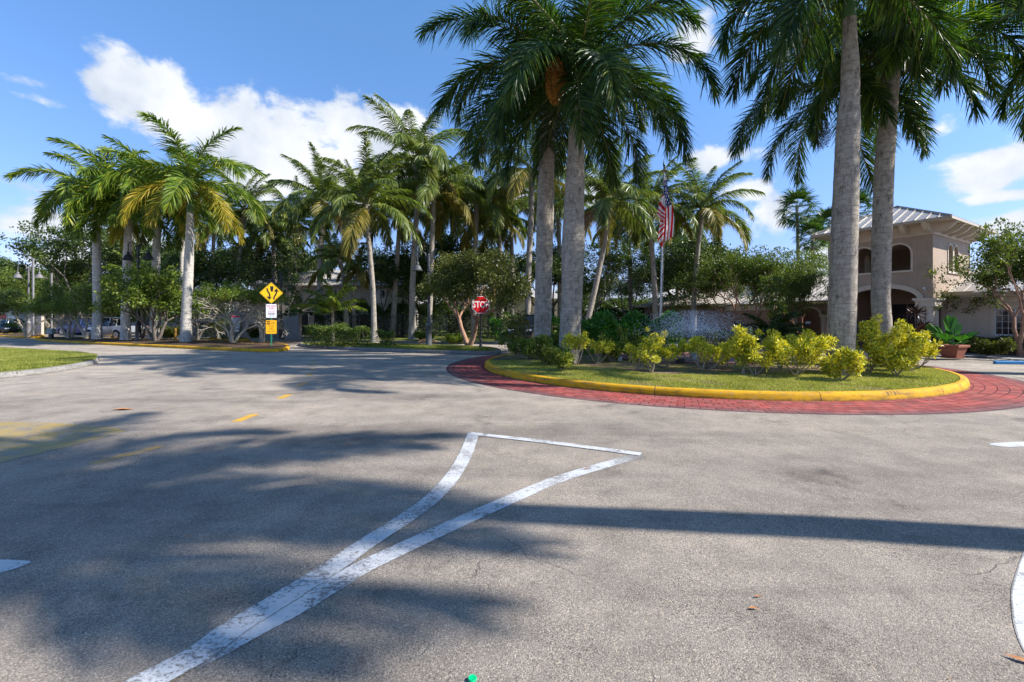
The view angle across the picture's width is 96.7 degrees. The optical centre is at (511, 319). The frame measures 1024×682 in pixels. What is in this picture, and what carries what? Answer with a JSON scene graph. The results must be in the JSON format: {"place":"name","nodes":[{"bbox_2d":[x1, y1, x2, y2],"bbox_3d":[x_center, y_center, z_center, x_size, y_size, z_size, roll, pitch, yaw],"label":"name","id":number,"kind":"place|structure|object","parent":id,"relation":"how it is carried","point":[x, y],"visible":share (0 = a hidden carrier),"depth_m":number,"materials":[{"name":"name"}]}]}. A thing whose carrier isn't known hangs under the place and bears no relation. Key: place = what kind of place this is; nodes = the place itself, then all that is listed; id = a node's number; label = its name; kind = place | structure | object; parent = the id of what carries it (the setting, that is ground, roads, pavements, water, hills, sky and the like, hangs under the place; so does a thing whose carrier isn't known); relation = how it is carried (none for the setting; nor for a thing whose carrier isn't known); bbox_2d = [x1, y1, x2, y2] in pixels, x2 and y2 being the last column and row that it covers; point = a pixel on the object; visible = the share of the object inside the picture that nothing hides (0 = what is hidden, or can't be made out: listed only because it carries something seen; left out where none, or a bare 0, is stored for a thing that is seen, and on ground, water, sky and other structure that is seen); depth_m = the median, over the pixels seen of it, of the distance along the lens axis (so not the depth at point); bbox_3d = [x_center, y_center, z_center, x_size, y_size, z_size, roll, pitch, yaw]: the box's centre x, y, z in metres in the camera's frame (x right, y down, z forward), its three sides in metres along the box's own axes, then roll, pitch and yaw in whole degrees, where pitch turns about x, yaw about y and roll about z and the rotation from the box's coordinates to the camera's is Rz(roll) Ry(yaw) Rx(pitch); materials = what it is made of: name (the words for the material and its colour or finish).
{"place":"outdoors","nodes":[
{"label":"outdoors","id":0,"kind":"place"},
{"bbox_2d":[0,347,97,371],"bbox_3d":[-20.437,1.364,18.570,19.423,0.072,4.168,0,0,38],"label":"grass","id":1,"kind":"structure","parent":0,"point":[24,358],"depth_m":16.20,"materials":[{"name":"green plant"}]},
{"bbox_2d":[302,342,496,350],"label":"verge lawn","id":2,"kind":"structure","parent":0,"point":[492,349],"depth_m":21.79,"materials":[{"name":"green plant"}]},
{"bbox_2d":[303,322,371,347],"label":"hedge","id":3,"kind":"object","parent":2,"relation":"on","point":[347,330],"visible":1,"depth_m":23.88,"materials":[{"name":"green plant"}]},
{"bbox_2d":[300,130,433,342],"bbox_3d":[-8.556,-4.612,27.772,7.472,12.149,7.799,0,0,0],"label":"coconut palm","id":4,"kind":"object","parent":2,"relation":"on","point":[357,221],"visible":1,"depth_m":26.85,"materials":[{"name":"green plant"}]},
{"bbox_2d":[415,247,534,347],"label":"broadleaf tree","id":5,"kind":"object","parent":2,"relation":"on","point":[462,276],"visible":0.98,"depth_m":21.76,"materials":[{"name":"green plant"}]},
{"bbox_2d":[0,334,1023,681],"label":"road","id":6,"kind":"structure","parent":0,"point":[856,548],"depth_m":3.34,"materials":[{"name":"grey asphalt"}]},
{"bbox_2d":[0,286,67,337],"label":"clipped tree","id":7,"kind":"object","parent":6,"relation":"on","point":[12,302],"visible":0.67,"depth_m":36.53,"materials":[{"name":"green plant"}]},
{"bbox_2d":[0,347,98,378],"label":"kerb","id":8,"kind":"structure","parent":6,"relation":"on","point":[21,373],"depth_m":13.12,"materials":[{"name":"grey concrete"}]},
{"bbox_2d":[0,421,124,461],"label":"road marking","id":9,"kind":"object","parent":6,"relation":"on","point":[20,439],"visible":1,"depth_m":6.02,"materials":[{"name":"yellow paint"}]},
{"bbox_2d":[82,317,147,337],"bbox_3d":[-32.071,0.693,36.800,4.910,1.735,1.982,0,0,14],"label":"parked suv","id":10,"kind":"object","parent":6,"relation":"on","point":[110,328],"visible":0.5,"depth_m":35.80,"materials":[{"name":"silver metal"}]},
{"bbox_2d":[35,337,289,351],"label":"kerb","id":11,"kind":"structure","parent":6,"relation":"on","point":[287,347],"depth_m":24.68,"materials":[{"name":"yellow paint"}]},
{"bbox_2d":[40,337,285,348],"bbox_3d":[-23.971,1.395,30.326,30.255,0.050,5.230,0,0,26],"label":"median bed","id":12,"kind":"object","parent":6,"relation":"on","point":[210,343],"visible":0.76,"depth_m":27.41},
{"bbox_2d":[15,282,91,337],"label":"clipped tree","id":13,"kind":"object","parent":12,"relation":"on","point":[40,304],"visible":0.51,"depth_m":33.62,"materials":[{"name":"green plant"}]},
{"bbox_2d":[2,145,162,338],"bbox_3d":[-29.850,-5.673,32.396,8.973,14.166,8.478,0,0,35],"label":"royal palm","id":14,"kind":"object","parent":12,"relation":"on","point":[96,327],"visible":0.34,"depth_m":31.49,"materials":[{"name":"green plant"}]},
{"bbox_2d":[51,281,120,338],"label":"clipped tree","id":15,"kind":"object","parent":12,"relation":"on","point":[82,300],"visible":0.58,"depth_m":32.69,"materials":[{"name":"green plant"}]},
{"bbox_2d":[31,137,204,339],"bbox_3d":[-26.020,-5.116,30.637,9.169,13.052,8.622,0,0,0],"label":"royal palm","id":16,"kind":"object","parent":12,"relation":"on","point":[125,317],"visible":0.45,"depth_m":29.65,"materials":[{"name":"green plant"}]},
{"bbox_2d":[89,263,208,340],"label":"small tree","id":17,"kind":"object","parent":12,"relation":"on","point":[150,288],"visible":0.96,"depth_m":28.45,"materials":[{"name":"green plant"}]},
{"bbox_2d":[72,134,239,339],"bbox_3d":[-25.393,-5.494,32.141,8.598,13.818,8.315,0,0,29],"label":"royal palm","id":18,"kind":"object","parent":12,"relation":"on","point":[113,225],"visible":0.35,"depth_m":30.82,"materials":[{"name":"green plant"}]},
{"bbox_2d":[90,109,267,341],"bbox_3d":[-20.389,-5.451,28.652,8.843,13.731,9.388,0,0,-27],"label":"royal palm","id":19,"kind":"object","parent":12,"relation":"on","point":[175,187],"visible":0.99,"depth_m":27.82,"materials":[{"name":"green plant"}]},
{"bbox_2d":[162,296,230,339],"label":"small tree","id":20,"kind":"object","parent":12,"relation":"on","point":[197,337],"visible":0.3,"depth_m":31.71,"materials":[{"name":"green plant"}]},
{"bbox_2d":[183,279,284,342],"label":"clipped tree","id":21,"kind":"object","parent":12,"relation":"on","point":[219,295],"visible":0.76,"depth_m":27.02,"materials":[{"name":"green plant"}]},
{"bbox_2d":[235,283,294,342],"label":"clipped tree","id":22,"kind":"object","parent":12,"relation":"on","point":[261,300],"visible":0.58,"depth_m":27.82,"materials":[{"name":"green plant"}]},
{"bbox_2d":[260,283,282,344],"bbox_3d":[-13.172,-0.253,24.911,1.136,3.545,0.044,0,0,-18],"label":"sign post","id":23,"kind":"object","parent":12,"relation":"on","point":[271,293],"visible":1,"depth_m":24.90,"materials":[{"name":"yellow metal"}]},
{"bbox_2d":[198,171,292,309],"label":"coconut palm","id":24,"kind":"object","parent":6,"relation":"on","point":[243,210],"visible":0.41,"depth_m":40.78,"materials":[{"name":"green plant"}]},
{"bbox_2d":[199,310,298,337],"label":"perimeter wall","id":25,"kind":"structure","parent":6,"relation":"on","point":[291,324],"depth_m":38.25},
{"bbox_2d":[202,228,330,303],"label":"broadleaf tree","id":26,"kind":"object","parent":6,"relation":"on","point":[267,260],"visible":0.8,"depth_m":41.33,"materials":[{"name":"green plant"}]},
{"bbox_2d":[230,203,311,309],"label":"coconut palm","id":27,"kind":"object","parent":6,"relation":"on","point":[264,238],"visible":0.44,"depth_m":43.67,"materials":[{"name":"green plant"}]},
{"bbox_2d":[123,433,478,681],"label":"road marking","id":28,"kind":"object","parent":6,"relation":"on","point":[213,642],"visible":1,"depth_m":2.58,"materials":[{"name":"white paint"}]},
{"bbox_2d":[298,342,501,354],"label":"kerb","id":29,"kind":"structure","parent":6,"relation":"on","point":[497,352],"depth_m":21.34,"materials":[{"name":"concrete"}]},
{"bbox_2d":[196,454,646,668],"bbox_3d":[-0.065,1.547,3.711,0.382,0.001,4.318,0,0,43],"label":"road marking","id":30,"kind":"object","parent":6,"relation":"on","point":[336,582],"visible":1,"depth_m":3.00,"materials":[{"name":"white paint"}]},
{"bbox_2d":[468,432,642,455],"bbox_3d":[0.458,1.543,5.718,2.292,0.001,0.168,0,0,25],"label":"road marking","id":31,"kind":"object","parent":6,"relation":"on","point":[562,443],"visible":1,"depth_m":5.66,"materials":[{"name":"white paint"}]},
{"bbox_2d":[484,351,969,400],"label":"kerb","id":32,"kind":"structure","parent":6,"relation":"on","point":[962,384],"depth_m":9.06,"materials":[{"name":"yellow paint"}]},
{"bbox_2d":[446,353,1023,414],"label":"paved ring","id":33,"kind":"object","parent":6,"relation":"on","point":[995,392],"visible":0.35,"depth_m":8.69,"materials":[{"name":"red brick"}]},
{"bbox_2d":[690,245,811,329],"bbox_3d":[16.076,-1.714,29.265,7.635,6.416,6.647,0,0,-30],"label":"crape myrtle","id":34,"kind":"object","parent":6,"relation":"on","point":[762,283],"visible":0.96,"depth_m":28.84,"materials":[{"name":"green plant"}]},
{"bbox_2d":[733,312,820,340],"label":"areca palm","id":35,"kind":"object","parent":6,"relation":"on","point":[782,327],"visible":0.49,"depth_m":26.59,"materials":[{"name":"green plant"}]},
{"bbox_2d":[765,260,828,336],"bbox_3d":[17.626,-1.081,28.161,4.121,5.133,4.734,0,0,39],"label":"crape myrtle","id":36,"kind":"object","parent":6,"relation":"on","point":[803,287],"visible":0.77,"depth_m":27.61,"materials":[{"name":"green plant"}]},
{"bbox_2d":[632,205,1023,351],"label":"clubhouse","id":37,"kind":"structure","parent":6,"relation":"on","point":[922,240],"depth_m":22.32,"materials":[{"name":"beige paint"}]},
{"bbox_2d":[990,305,1022,336],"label":"window","id":38,"kind":"structure","parent":37,"relation":"in","point":[1000,320],"depth_m":20.86,"materials":[{"name":"grey glass"}]},
{"bbox_2d":[925,315,979,358],"bbox_3d":[17.158,0.652,17.659,1.612,1.696,1.322,0,0,0],"label":"potted plant","id":39,"kind":"object","parent":6,"relation":"on","point":[953,328],"visible":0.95,"depth_m":17.71,"materials":[{"name":"green plant"}]},
{"bbox_2d":[925,0,1023,143],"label":"royal palm","id":40,"kind":"object","parent":6,"relation":"on","point":[1013,82],"visible":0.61,"depth_m":13.71,"materials":[{"name":"green plant"}]},
{"bbox_2d":[1011,551,1023,649],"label":"road marking","id":41,"kind":"object","parent":6,"relation":"on","point":[1017,597],"visible":1,"depth_m":2.50,"materials":[{"name":"white paint"}]},
{"bbox_2d":[0,0,1023,317],"label":"sky","id":42,"kind":"structure","parent":0,"point":[292,74],"materials":[{"name":"blue"}]},
{"bbox_2d":[317,330,723,341],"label":"lawn","id":43,"kind":"structure","parent":0,"point":[483,338],"depth_m":34.25,"materials":[{"name":"green plant"}]},
{"bbox_2d":[258,285,341,339],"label":"areca palm","id":44,"kind":"object","parent":43,"relation":"on","point":[291,289],"visible":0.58,"depth_m":32.69,"materials":[{"name":"green plant"}]},
{"bbox_2d":[262,142,371,336],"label":"coconut palm","id":45,"kind":"object","parent":43,"relation":"on","point":[320,181],"visible":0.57,"depth_m":36.90,"materials":[{"name":"green plant"}]},
{"bbox_2d":[284,277,367,340],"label":"areca palm","id":46,"kind":"object","parent":43,"relation":"on","point":[332,298],"visible":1,"depth_m":30.52,"materials":[{"name":"green plant"}]},
{"bbox_2d":[249,270,417,333],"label":"house","id":47,"kind":"structure","parent":43,"relation":"on","point":[360,291],"depth_m":45.69,"materials":[{"name":"grey tile"}]},
{"bbox_2d":[306,231,368,334],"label":"coconut palm","id":48,"kind":"object","parent":43,"relation":"on","point":[322,271],"visible":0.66,"depth_m":34.63,"materials":[{"name":"green plant"}]},
{"bbox_2d":[323,245,385,336],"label":"coconut palm","id":49,"kind":"object","parent":43,"relation":"on","point":[360,276],"visible":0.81,"depth_m":35.43,"materials":[{"name":"green plant"}]},
{"bbox_2d":[347,165,450,336],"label":"coconut palm","id":50,"kind":"object","parent":43,"relation":"on","point":[400,236],"visible":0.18,"depth_m":36.83,"materials":[{"name":"green plant"}]},
{"bbox_2d":[315,314,488,337],"bbox_3d":[-8.491,0.550,35.627,13.351,1.900,0.335,0,0,-6],"label":"iron fence","id":51,"kind":"object","parent":43,"relation":"on","point":[445,323],"visible":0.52,"depth_m":35.50,"materials":[{"name":"black metal"}]},
{"bbox_2d":[315,296,494,336],"bbox_3d":[-8.847,-0.150,38.821,14.883,3.620,3.799,0,0,-12],"label":"understory hedge","id":52,"kind":"object","parent":43,"relation":"on","point":[381,311],"visible":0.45,"depth_m":38.21,"materials":[{"name":"green plant"}]},
{"bbox_2d":[345,93,473,338],"bbox_3d":[-6.924,-7.470,33.149,9.530,17.884,10.334,0,0,0],"label":"coconut palm","id":53,"kind":"object","parent":43,"relation":"on","point":[418,135],"visible":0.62,"depth_m":32.03,"materials":[{"name":"green plant"}]},
{"bbox_2d":[363,235,455,335],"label":"broadleaf tree","id":54,"kind":"object","parent":43,"relation":"on","point":[386,270],"visible":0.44,"depth_m":37.68,"materials":[{"name":"green plant"}]},
{"bbox_2d":[379,131,491,339],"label":"coconut palm","id":55,"kind":"object","parent":43,"relation":"on","point":[423,190],"visible":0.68,"depth_m":31.83,"materials":[{"name":"green plant"}]},
{"bbox_2d":[381,228,511,332],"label":"broadleaf tree","id":56,"kind":"object","parent":43,"relation":"on","point":[448,242],"visible":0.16,"depth_m":40.65,"materials":[{"name":"green plant"}]},
{"bbox_2d":[427,156,527,337],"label":"coconut palm","id":57,"kind":"object","parent":43,"relation":"on","point":[477,214],"visible":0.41,"depth_m":35.81,"materials":[{"name":"green plant"}]},
{"bbox_2d":[458,182,535,335],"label":"coconut palm","id":58,"kind":"object","parent":43,"relation":"on","point":[503,236],"visible":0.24,"depth_m":39.81,"materials":[{"name":"green plant"}]},
{"bbox_2d":[460,112,591,338],"bbox_3d":[1.528,-7.201,34.010,9.587,17.309,9.100,0,0,20],"label":"coconut palm","id":59,"kind":"object","parent":43,"relation":"on","point":[522,175],"visible":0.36,"depth_m":33.80,"materials":[{"name":"green plant"}]},
{"bbox_2d":[518,165,594,331],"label":"coconut palm","id":60,"kind":"object","parent":43,"relation":"on","point":[558,216],"visible":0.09,"depth_m":43.81,"materials":[{"name":"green plant"}]},
{"bbox_2d":[507,241,612,313],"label":"broadleaf tree","id":61,"kind":"object","parent":43,"relation":"on","point":[522,263],"visible":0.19,"depth_m":44.98,"materials":[{"name":"green plant"}]},
{"bbox_2d":[552,235,643,315],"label":"broadleaf tree","id":62,"kind":"object","parent":43,"relation":"on","point":[608,261],"visible":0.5,"depth_m":40.75,"materials":[{"name":"green plant"}]},
{"bbox_2d":[554,138,679,319],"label":"coconut palm","id":63,"kind":"object","parent":43,"relation":"on","point":[600,213],"visible":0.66,"depth_m":28.76,"materials":[{"name":"green plant"}]},
{"bbox_2d":[611,153,705,320],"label":"coconut palm","id":64,"kind":"object","parent":43,"relation":"on","point":[619,228],"visible":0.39,"depth_m":34.80,"materials":[{"name":"green plant"}]},
{"bbox_2d":[621,233,728,305],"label":"broadleaf tree","id":65,"kind":"object","parent":43,"relation":"on","point":[646,289],"visible":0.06,"depth_m":43.10,"materials":[{"name":"green plant"}]},
{"bbox_2d":[628,234,749,307],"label":"broadleaf tree","id":66,"kind":"object","parent":43,"relation":"on","point":[685,258],"visible":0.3,"depth_m":38.25,"materials":[{"name":"green plant"}]},
{"bbox_2d":[644,156,765,330],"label":"coconut palm","id":67,"kind":"object","parent":43,"relation":"on","point":[719,219],"visible":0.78,"depth_m":34.31,"materials":[{"name":"green plant"}]},
{"bbox_2d":[697,248,829,306],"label":"broadleaf tree","id":68,"kind":"object","parent":43,"relation":"on","point":[813,255],"visible":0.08,"depth_m":39.33,"materials":[{"name":"green plant"}]},
{"bbox_2d":[773,185,822,261],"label":"fan palm","id":69,"kind":"object","parent":43,"relation":"on","point":[799,193],"visible":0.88,"depth_m":46.56,"materials":[{"name":"green plant"}]},
{"bbox_2d":[792,217,830,269],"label":"fan palm","id":70,"kind":"object","parent":43,"relation":"on","point":[815,223],"visible":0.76,"depth_m":44.69,"materials":[{"name":"green plant"}]},
{"bbox_2d":[583,232,689,334],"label":"broadleaf tree","id":71,"kind":"object","parent":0,"point":[586,286],"visible":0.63,"depth_m":40.15,"materials":[{"name":"green plant"}]},
{"bbox_2d":[631,309,765,343],"bbox_3d":[5.938,0.227,14.931,4.620,1.111,3.776,0,0,0],"label":"water spray","id":72,"kind":"object","parent":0,"point":[695,325],"visible":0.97,"depth_m":14.82,"materials":[{"name":"white liquid"}]},
{"bbox_2d":[489,349,959,390],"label":"island lawn","id":73,"kind":"structure","parent":0,"point":[673,368],"depth_m":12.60,"materials":[{"name":"green plant"}]},
{"bbox_2d":[523,333,563,363],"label":"shrub","id":74,"kind":"object","parent":73,"relation":"on","point":[544,345],"visible":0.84,"depth_m":13.72,"materials":[{"name":"green plant"}]},
{"bbox_2d":[414,0,708,342],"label":"royal palm","id":75,"kind":"object","parent":73,"relation":"on","point":[544,246],"visible":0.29,"depth_m":16.97,"materials":[{"name":"green plant"}]},
{"bbox_2d":[559,331,589,364],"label":"yellow shrub","id":76,"kind":"object","parent":73,"relation":"on","point":[575,341],"visible":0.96,"depth_m":13.54,"materials":[{"name":"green plant"}]},
{"bbox_2d":[428,0,749,360],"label":"royal palm","id":77,"kind":"object","parent":73,"relation":"on","point":[612,70],"visible":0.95,"depth_m":14.76,"materials":[{"name":"green plant"}]},
{"bbox_2d":[580,309,685,353],"bbox_3d":[4.805,0.527,18.994,4.818,2.008,1.956,0,0,-6],"label":"hedge","id":78,"kind":"object","parent":73,"relation":"on","point":[591,326],"visible":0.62,"depth_m":18.50,"materials":[{"name":"green plant"}]},
{"bbox_2d":[623,336,658,370],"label":"yellow shrub","id":79,"kind":"object","parent":73,"relation":"on","point":[632,350],"visible":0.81,"depth_m":12.09,"materials":[{"name":"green plant"}]},
{"bbox_2d":[659,160,667,345],"bbox_3d":[6.939,-2.965,21.000,0.470,8.772,0.295,0,0,0],"label":"flagpole","id":80,"kind":"object","parent":73,"relation":"on","point":[664,170],"visible":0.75,"depth_m":20.96,"materials":[{"name":"metal"}]},
{"bbox_2d":[656,176,673,248],"bbox_3d":[7.032,-4.906,20.898,0.835,3.386,0.185,0,0,0],"label":"flag","id":81,"kind":"object","parent":80,"relation":"attached to","point":[665,214],"visible":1,"depth_m":20.90,"materials":[{"name":"multicoloured fabric"}]},
{"bbox_2d":[684,335,730,370],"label":"yellow shrub","id":82,"kind":"object","parent":73,"relation":"on","point":[700,346],"visible":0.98,"depth_m":12.13,"materials":[{"name":"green plant"}]},
{"bbox_2d":[727,324,763,373],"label":"yellow shrub","id":83,"kind":"object","parent":73,"relation":"on","point":[742,341],"visible":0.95,"depth_m":11.34,"materials":[{"name":"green plant"}]},
{"bbox_2d":[763,328,838,374],"bbox_3d":[7.083,0.808,11.225,1.491,1.174,1.554,0,0,0],"label":"yellow shrub","id":84,"kind":"object","parent":73,"relation":"on","point":[811,351],"visible":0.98,"depth_m":10.94,"materials":[{"name":"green plant"}]},
{"bbox_2d":[818,345,866,379],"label":"yellow shrub","id":85,"kind":"object","parent":73,"relation":"on","point":[852,363],"visible":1,"depth_m":10.26,"materials":[{"name":"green plant"}]},
{"bbox_2d":[707,0,1023,375],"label":"royal palm","id":86,"kind":"object","parent":73,"relation":"on","point":[844,260],"visible":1,"depth_m":11.40,"materials":[{"name":"green plant"}]},
{"bbox_2d":[725,6,1020,354],"bbox_3d":[13.363,-5.944,17.638,10.132,14.718,9.346,0,0,0],"label":"royal palm","id":87,"kind":"object","parent":73,"relation":"on","point":[877,92],"visible":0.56,"depth_m":17.30,"materials":[{"name":"green plant"}]},
{"bbox_2d":[856,314,904,372],"bbox_3d":[9.205,0.611,11.536,1.146,1.561,1.486,0,0,0],"label":"yellow shrub","id":88,"kind":"object","parent":73,"relation":"on","point":[868,329],"visible":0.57,"depth_m":11.69,"materials":[{"name":"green plant"}]},
{"bbox_2d":[739,0,1023,334],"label":"royal palm","id":89,"kind":"object","parent":73,"relation":"on","point":[882,215],"visible":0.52,"depth_m":14.65,"materials":[{"name":"green plant"}]},
{"bbox_2d":[865,338,924,374],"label":"yellow shrub","id":90,"kind":"object","parent":73,"relation":"on","point":[890,359],"visible":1,"depth_m":11.07,"materials":[{"name":"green plant"}]},
{"bbox_2d":[891,319,933,370],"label":"yellow shrub","id":91,"kind":"object","parent":73,"relation":"on","point":[903,342],"visible":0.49,"depth_m":12.13,"materials":[{"name":"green plant"}]},
{"bbox_2d":[666,245,785,330],"bbox_3d":[15.521,-1.851,33.927,7.311,6.695,8.399,0,0,-32],"label":"crape myrtle","id":92,"kind":"object","parent":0,"point":[713,279],"visible":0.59,"depth_m":33.68,"materials":[{"name":"green plant"}]},
{"bbox_2d":[963,354,1023,359],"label":"walkway","id":93,"kind":"structure","parent":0,"point":[1000,356],"depth_m":18.89,"materials":[{"name":"concrete"}]},
{"bbox_2d":[924,217,1023,355],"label":"crape myrtle","id":94,"kind":"object","parent":93,"relation":"on","point":[1003,259],"visible":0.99,"depth_m":18.93,"materials":[{"name":"green plant"}]},
{"bbox_2d":[969,336,1017,354],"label":"bush","id":95,"kind":"object","parent":93,"relation":"on","point":[981,346],"visible":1,"depth_m":18.28,"materials":[{"name":"green plant"}]},
{"label":"far lawn","id":96,"kind":"structure","parent":0,"visible":0},
{"bbox_2d":[0,268,120,329],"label":"broadleaf tree","id":97,"kind":"object","parent":96,"relation":"on","point":[6,283],"visible":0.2,"depth_m":55.97,"materials":[{"name":"green plant"}]},
{"bbox_2d":[0,218,146,319],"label":"broadleaf tree","id":98,"kind":"object","parent":96,"relation":"on","point":[39,255],"visible":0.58,"depth_m":46.06,"materials":[{"name":"green plant"}]},
{"bbox_2d":[35,238,179,317],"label":"broadleaf tree","id":99,"kind":"object","parent":96,"relation":"on","point":[69,277],"visible":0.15,"depth_m":51.38,"materials":[{"name":"green plant"}]},
{"bbox_2d":[132,235,262,303],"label":"broadleaf tree","id":100,"kind":"object","parent":96,"relation":"on","point":[200,259],"visible":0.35,"depth_m":45.72,"materials":[{"name":"green plant"}]},
{"bbox_2d":[177,198,252,302],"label":"coconut palm","id":101,"kind":"object","parent":96,"relation":"on","point":[197,243],"visible":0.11,"depth_m":47.85,"materials":[{"name":"green plant"}]},
{"bbox_2d":[258,175,330,269],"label":"coconut palm","id":102,"kind":"object","parent":96,"relation":"on","point":[300,230],"visible":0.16,"depth_m":45.72,"materials":[{"name":"green plant"}]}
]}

